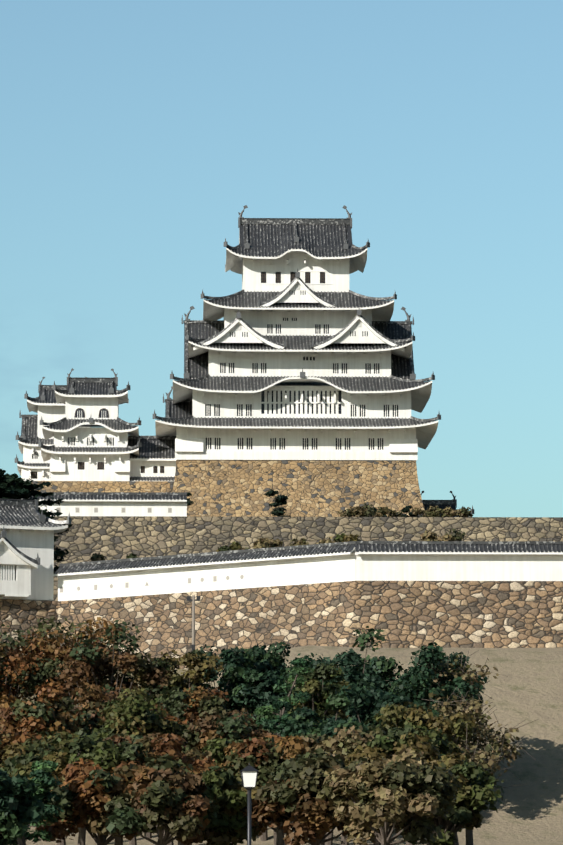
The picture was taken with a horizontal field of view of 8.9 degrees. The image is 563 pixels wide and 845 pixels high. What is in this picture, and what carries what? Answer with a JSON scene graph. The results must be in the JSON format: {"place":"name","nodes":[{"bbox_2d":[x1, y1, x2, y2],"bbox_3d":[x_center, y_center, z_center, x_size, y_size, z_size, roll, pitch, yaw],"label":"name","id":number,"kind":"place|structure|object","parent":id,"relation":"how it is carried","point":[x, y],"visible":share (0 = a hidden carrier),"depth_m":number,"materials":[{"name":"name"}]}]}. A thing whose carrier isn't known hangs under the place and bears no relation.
{"place":"outdoors","nodes":[
{"label":"outdoors","id":0,"kind":"place"},
{"bbox_2d":[21,492,186,516],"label":"terrace wall","id":1,"kind":"structure","parent":0,"point":[124,504],"depth_m":362.59,"materials":[{"name":"paint"}]},
{"bbox_2d":[0,0,562,516],"label":"sky","id":2,"kind":"structure","parent":0,"point":[135,135],"materials":[{"name":"blue"}]},
{"bbox_2d":[19,645,562,844],"bbox_3d":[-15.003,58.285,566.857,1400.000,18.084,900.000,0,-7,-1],"label":"ground","id":3,"kind":"structure","parent":0,"point":[530,688],"depth_m":273.60,"materials":[{"name":"beige sand"}]},
{"bbox_2d":[0,657,17,689],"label":"tree","id":4,"kind":"object","parent":3,"relation":"on","point":[9,683],"visible":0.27,"depth_m":259.67,"materials":[{"name":"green plant"}]},
{"bbox_2d":[0,769,45,844],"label":"tree","id":5,"kind":"object","parent":3,"relation":"on","point":[20,808],"visible":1,"depth_m":151.96,"materials":[{"name":"green plant"}]},
{"bbox_2d":[0,726,46,774],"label":"tree","id":6,"kind":"object","parent":3,"relation":"on","point":[26,739],"visible":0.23,"depth_m":193.53,"materials":[{"name":"brown plant"}]},
{"bbox_2d":[0,624,61,705],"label":"tree","id":7,"kind":"object","parent":3,"relation":"on","point":[15,659],"visible":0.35,"depth_m":255.89,"materials":[{"name":"brown plant"}]},
{"bbox_2d":[7,760,64,844],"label":"tree","id":8,"kind":"object","parent":3,"relation":"on","point":[42,771],"visible":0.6,"depth_m":160.49,"materials":[{"name":"green plant"}]},
{"bbox_2d":[0,678,82,744],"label":"tree","id":9,"kind":"object","parent":3,"relation":"on","point":[41,716],"visible":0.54,"depth_m":222.22,"materials":[{"name":"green plant"}]},
{"bbox_2d":[0,729,122,844],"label":"tree","id":10,"kind":"object","parent":3,"relation":"on","point":[64,752],"visible":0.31,"depth_m":189.92,"materials":[{"name":"green plant"}]},
{"bbox_2d":[8,616,121,705],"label":"tree","id":11,"kind":"object","parent":3,"relation":"on","point":[56,647],"visible":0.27,"depth_m":257.48,"materials":[{"name":"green plant"}]},
{"bbox_2d":[35,758,144,844],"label":"tree","id":12,"kind":"object","parent":3,"relation":"on","point":[87,790],"visible":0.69,"depth_m":162.37,"materials":[{"name":"brown plant"}]},
{"bbox_2d":[54,682,126,844],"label":"tree","id":13,"kind":"object","parent":3,"relation":"on","point":[88,713],"visible":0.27,"depth_m":227.36,"materials":[{"name":"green plant"}]},
{"bbox_2d":[44,620,176,706],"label":"tree","id":14,"kind":"object","parent":3,"relation":"on","point":[87,661],"visible":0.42,"depth_m":252.79,"materials":[{"name":"green plant"}]},
{"bbox_2d":[80,688,184,844],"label":"tree","id":15,"kind":"object","parent":3,"relation":"on","point":[130,713],"visible":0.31,"depth_m":221.13,"materials":[{"name":"green plant"}]},
{"bbox_2d":[97,731,171,844],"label":"tree","id":16,"kind":"object","parent":3,"relation":"on","point":[117,738],"visible":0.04,"depth_m":193.58,"materials":[{"name":"brown plant"}]},
{"bbox_2d":[98,650,201,837],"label":"tree","id":17,"kind":"object","parent":3,"relation":"on","point":[174,662],"visible":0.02,"depth_m":255.66,"materials":[{"name":"green plant"}]},
{"bbox_2d":[102,733,220,844],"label":"tree","id":18,"kind":"object","parent":3,"relation":"on","point":[138,752],"visible":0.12,"depth_m":188.59,"materials":[{"name":"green plant"}]},
{"bbox_2d":[104,753,220,844],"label":"tree","id":19,"kind":"object","parent":3,"relation":"on","point":[167,800],"visible":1,"depth_m":156.04,"materials":[{"name":"green plant"}]},
{"bbox_2d":[139,685,228,844],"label":"tree","id":20,"kind":"object","parent":3,"relation":"on","point":[186,706],"visible":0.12,"depth_m":225.25,"materials":[{"name":"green plant"}]},
{"bbox_2d":[148,649,223,844],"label":"tree","id":21,"kind":"object","parent":3,"relation":"on","point":[194,660],"visible":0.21,"depth_m":252.67,"materials":[{"name":"green plant"}]},
{"bbox_2d":[187,595,200,669],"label":"floodlight pole","id":22,"kind":"object","parent":3,"relation":"on","point":[193,599],"visible":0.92,"depth_m":293.94,"materials":[{"name":"grey metal"}]},
{"bbox_2d":[175,695,277,844],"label":"tree","id":23,"kind":"object","parent":3,"relation":"on","point":[216,721],"visible":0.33,"depth_m":220.66,"materials":[{"name":"green plant"}]},
{"bbox_2d":[198,644,257,701],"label":"tree","id":24,"kind":"object","parent":3,"relation":"on","point":[234,658],"visible":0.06,"depth_m":259.02,"materials":[{"name":"green plant"}]},
{"bbox_2d":[199,765,261,844],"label":"tree","id":25,"kind":"object","parent":3,"relation":"on","point":[226,791],"visible":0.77,"depth_m":160.02,"materials":[{"name":"green plant"}]},
{"bbox_2d":[197,737,265,823],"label":"tree","id":26,"kind":"object","parent":3,"relation":"on","point":[216,748],"visible":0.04,"depth_m":193.58,"materials":[{"name":"green plant"}]},
{"bbox_2d":[240,763,258,844],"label":"park lamp","id":27,"kind":"object","parent":3,"relation":"on","point":[249,774],"visible":1,"depth_m":74.52,"materials":[{"name":"grey metal"}]},
{"bbox_2d":[217,641,290,708],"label":"tree","id":28,"kind":"object","parent":3,"relation":"on","point":[267,660],"visible":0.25,"depth_m":263.75,"materials":[{"name":"green plant"}]},
{"bbox_2d":[220,667,296,840],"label":"tree","id":29,"kind":"object","parent":3,"relation":"on","point":[252,692],"visible":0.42,"depth_m":253.67,"materials":[{"name":"green plant"}]},
{"bbox_2d":[219,733,320,844],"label":"tree","id":30,"kind":"object","parent":3,"relation":"on","point":[266,756],"visible":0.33,"depth_m":190.66,"materials":[{"name":"brown plant"}]},
{"bbox_2d":[255,701,291,844],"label":"tree","id":31,"kind":"object","parent":3,"relation":"on","point":[274,726],"visible":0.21,"depth_m":223.33,"materials":[{"name":"green plant"}]},
{"bbox_2d":[0,581,562,668],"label":"wall","id":32,"kind":"structure","parent":3,"relation":"on","point":[475,614],"depth_m":303.02,"materials":[{"name":"stone"}]},
{"bbox_2d":[0,498,70,600],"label":"turret","id":33,"kind":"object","parent":32,"relation":"on","point":[28,530],"visible":1,"depth_m":319.92,"materials":[{"name":"paint"}]},
{"bbox_2d":[90,553,105,560],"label":"terrace scrub","id":34,"kind":"object","parent":32,"relation":"on","point":[96,557],"visible":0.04,"depth_m":346.07,"materials":[{"name":"green plant"}]},
{"bbox_2d":[126,553,137,558],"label":"terrace scrub","id":35,"kind":"object","parent":32,"relation":"on","point":[131,555],"visible":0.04,"depth_m":346.35,"materials":[{"name":"green plant"}]},
{"bbox_2d":[216,541,248,551],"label":"terrace scrub","id":36,"kind":"object","parent":32,"relation":"on","point":[234,545],"visible":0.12,"depth_m":347.74,"materials":[{"name":"green plant"}]},
{"bbox_2d":[53,541,562,600],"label":"long wall","id":37,"kind":"structure","parent":32,"relation":"on","point":[393,561],"depth_m":304.82,"materials":[{"name":"paint"}]},
{"bbox_2d":[289,536,337,545],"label":"terrace scrub","id":38,"kind":"object","parent":32,"relation":"on","point":[303,541],"depth_m":346.85,"materials":[{"name":"green plant"}]},
{"bbox_2d":[334,533,360,541],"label":"terrace scrub","id":39,"kind":"object","parent":32,"relation":"on","point":[345,538],"depth_m":345.87,"materials":[{"name":"green plant"}]},
{"bbox_2d":[420,530,440,540],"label":"terrace scrub","id":40,"kind":"object","parent":32,"relation":"on","point":[430,536],"visible":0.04,"depth_m":347.63,"materials":[{"name":"green plant"}]},
{"bbox_2d":[251,658,313,844],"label":"tree","id":41,"kind":"object","parent":3,"relation":"on","point":[296,697],"visible":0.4,"depth_m":247.63,"materials":[{"name":"green plant"}]},
{"bbox_2d":[243,747,358,844],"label":"tree","id":42,"kind":"object","parent":3,"relation":"on","point":[296,800],"visible":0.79,"depth_m":159.36,"materials":[{"name":"brown plant"}]},
{"bbox_2d":[285,663,350,844],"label":"tree","id":43,"kind":"object","parent":3,"relation":"on","point":[325,673],"visible":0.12,"depth_m":251.52,"materials":[{"name":"green plant"}]},
{"bbox_2d":[276,694,369,844],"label":"tree","id":44,"kind":"object","parent":3,"relation":"on","point":[303,721],"visible":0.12,"depth_m":219.39,"materials":[{"name":"green plant"}]},
{"bbox_2d":[286,654,366,711],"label":"tree","id":45,"kind":"object","parent":3,"relation":"on","point":[361,658],"visible":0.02,"depth_m":263.14,"materials":[{"name":"green plant"}]},
{"bbox_2d":[280,626,393,717],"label":"tree","id":46,"kind":"object","parent":3,"relation":"on","point":[352,674],"visible":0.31,"depth_m":258.43,"materials":[{"name":"green plant"}]},
{"bbox_2d":[300,725,395,844],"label":"tree","id":47,"kind":"object","parent":3,"relation":"on","point":[343,743],"visible":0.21,"depth_m":192.03,"materials":[{"name":"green plant"}]},
{"bbox_2d":[335,683,439,844],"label":"tree","id":48,"kind":"object","parent":3,"relation":"on","point":[364,706],"visible":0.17,"depth_m":226.27,"materials":[{"name":"green plant"}]},
{"bbox_2d":[316,748,462,844],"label":"tree","id":49,"kind":"object","parent":3,"relation":"on","point":[382,799],"visible":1,"depth_m":156.60,"materials":[{"name":"brown plant"}]},
{"bbox_2d":[344,725,475,844],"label":"tree","id":50,"kind":"object","parent":3,"relation":"on","point":[388,744],"visible":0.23,"depth_m":188.81,"materials":[{"name":"green plant"}]},
{"bbox_2d":[357,642,483,711],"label":"tree","id":51,"kind":"object","parent":3,"relation":"on","point":[414,683],"visible":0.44,"depth_m":257.07,"materials":[{"name":"green plant"}]},
{"bbox_2d":[364,701,488,844],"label":"tree","id":52,"kind":"object","parent":3,"relation":"on","point":[457,724],"visible":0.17,"depth_m":221.87,"materials":[{"name":"green plant"}]},
{"bbox_2d":[398,752,503,844],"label":"tree","id":53,"kind":"object","parent":3,"relation":"on","point":[475,793],"visible":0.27,"depth_m":163.16,"materials":[{"name":"green plant"}]},
{"bbox_2d":[417,649,487,710],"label":"tree","id":54,"kind":"object","parent":3,"relation":"on","point":[452,657],"visible":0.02,"depth_m":263.16,"materials":[{"name":"green plant"}]},
{"bbox_2d":[420,648,507,746],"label":"tree","id":55,"kind":"object","parent":3,"relation":"on","point":[464,676],"visible":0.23,"depth_m":259.60,"materials":[{"name":"green plant"}]},
{"bbox_2d":[419,674,537,844],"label":"tree","id":56,"kind":"object","parent":3,"relation":"on","point":[478,734],"visible":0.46,"depth_m":228.92,"materials":[{"name":"green plant"}]},
{"bbox_2d":[436,733,524,844],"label":"tree","id":57,"kind":"object","parent":3,"relation":"on","point":[480,760],"visible":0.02,"depth_m":195.17,"materials":[{"name":"green plant"}]},
{"bbox_2d":[52,516,562,600],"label":"stone retaining wall","id":58,"kind":"structure","parent":0,"point":[84,538],"depth_m":361.06,"materials":[{"name":"stone"}]},
{"bbox_2d":[0,469,72,572],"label":"conifer","id":59,"kind":"object","parent":58,"relation":"on","point":[14,486],"visible":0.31,"depth_m":341.82,"materials":[{"name":"green plant"}]},
{"bbox_2d":[31,436,175,491],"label":"corridor","id":60,"kind":"object","parent":58,"relation":"on","point":[153,466],"visible":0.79,"depth_m":426.53,"materials":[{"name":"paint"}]},
{"bbox_2d":[15,377,87,480],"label":"castle turret","id":61,"kind":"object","parent":60,"relation":"on","point":[47,408],"visible":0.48,"depth_m":453.91,"materials":[{"name":"paint"}]},
{"bbox_2d":[38,368,141,480],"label":"keep","id":62,"kind":"structure","parent":60,"relation":"on","point":[91,431],"depth_m":426.44,"materials":[{"name":"paint"}]},
{"bbox_2d":[187,492,192,513],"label":"terrace pine","id":63,"kind":"object","parent":58,"relation":"on","point":[189,502],"visible":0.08,"depth_m":411.79,"materials":[{"name":"green plant"}]},
{"bbox_2d":[237,538,282,549],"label":"terrace scrub","id":64,"kind":"object","parent":58,"relation":"on","point":[264,543],"visible":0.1,"depth_m":345.14,"materials":[{"name":"green plant"}]},
{"bbox_2d":[264,489,290,516],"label":"terrace pine","id":65,"kind":"object","parent":58,"relation":"on","point":[280,499],"visible":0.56,"depth_m":399.67,"materials":[{"name":"green plant"}]},
{"bbox_2d":[153,205,440,516],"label":"keep","id":66,"kind":"structure","parent":58,"relation":"on","point":[302,389],"depth_m":424.75,"materials":[{"name":"paint"}]},
{"bbox_2d":[337,507,366,516],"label":"scrub","id":67,"kind":"object","parent":58,"relation":"on","point":[351,512],"visible":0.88,"depth_m":362.79,"materials":[{"name":"green plant"}]},
{"bbox_2d":[352,503,383,516],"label":"scrub","id":68,"kind":"object","parent":58,"relation":"on","point":[367,513],"visible":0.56,"depth_m":363.12,"materials":[{"name":"green plant"}]},
{"bbox_2d":[375,507,403,516],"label":"scrub","id":69,"kind":"object","parent":58,"relation":"on","point":[384,510],"visible":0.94,"depth_m":362.82,"materials":[{"name":"green plant"}]},
{"bbox_2d":[401,505,422,516],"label":"terrace pine","id":70,"kind":"object","parent":58,"relation":"on","point":[406,509],"visible":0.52,"depth_m":376.64,"materials":[{"name":"green plant"}]},
{"bbox_2d":[412,506,440,516],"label":"scrub","id":71,"kind":"object","parent":58,"relation":"on","point":[415,510],"visible":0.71,"depth_m":363.20,"materials":[{"name":"green plant"}]},
{"bbox_2d":[423,505,452,516],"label":"scrub","id":72,"kind":"object","parent":58,"relation":"on","point":[445,511],"visible":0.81,"depth_m":362.87,"materials":[{"name":"green plant"}]},
{"bbox_2d":[421,491,473,516],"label":"turret","id":73,"kind":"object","parent":58,"relation":"on","point":[443,504],"visible":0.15,"depth_m":432.57,"materials":[{"name":"tile"}]},
{"bbox_2d":[433,528,465,540],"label":"terrace scrub","id":74,"kind":"object","parent":58,"relation":"on","point":[457,536],"visible":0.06,"depth_m":348.30,"materials":[{"name":"green plant"}]},
{"bbox_2d":[449,506,472,516],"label":"scrub","id":75,"kind":"object","parent":58,"relation":"on","point":[462,511],"visible":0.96,"depth_m":362.87,"materials":[{"name":"green plant"}]}
]}

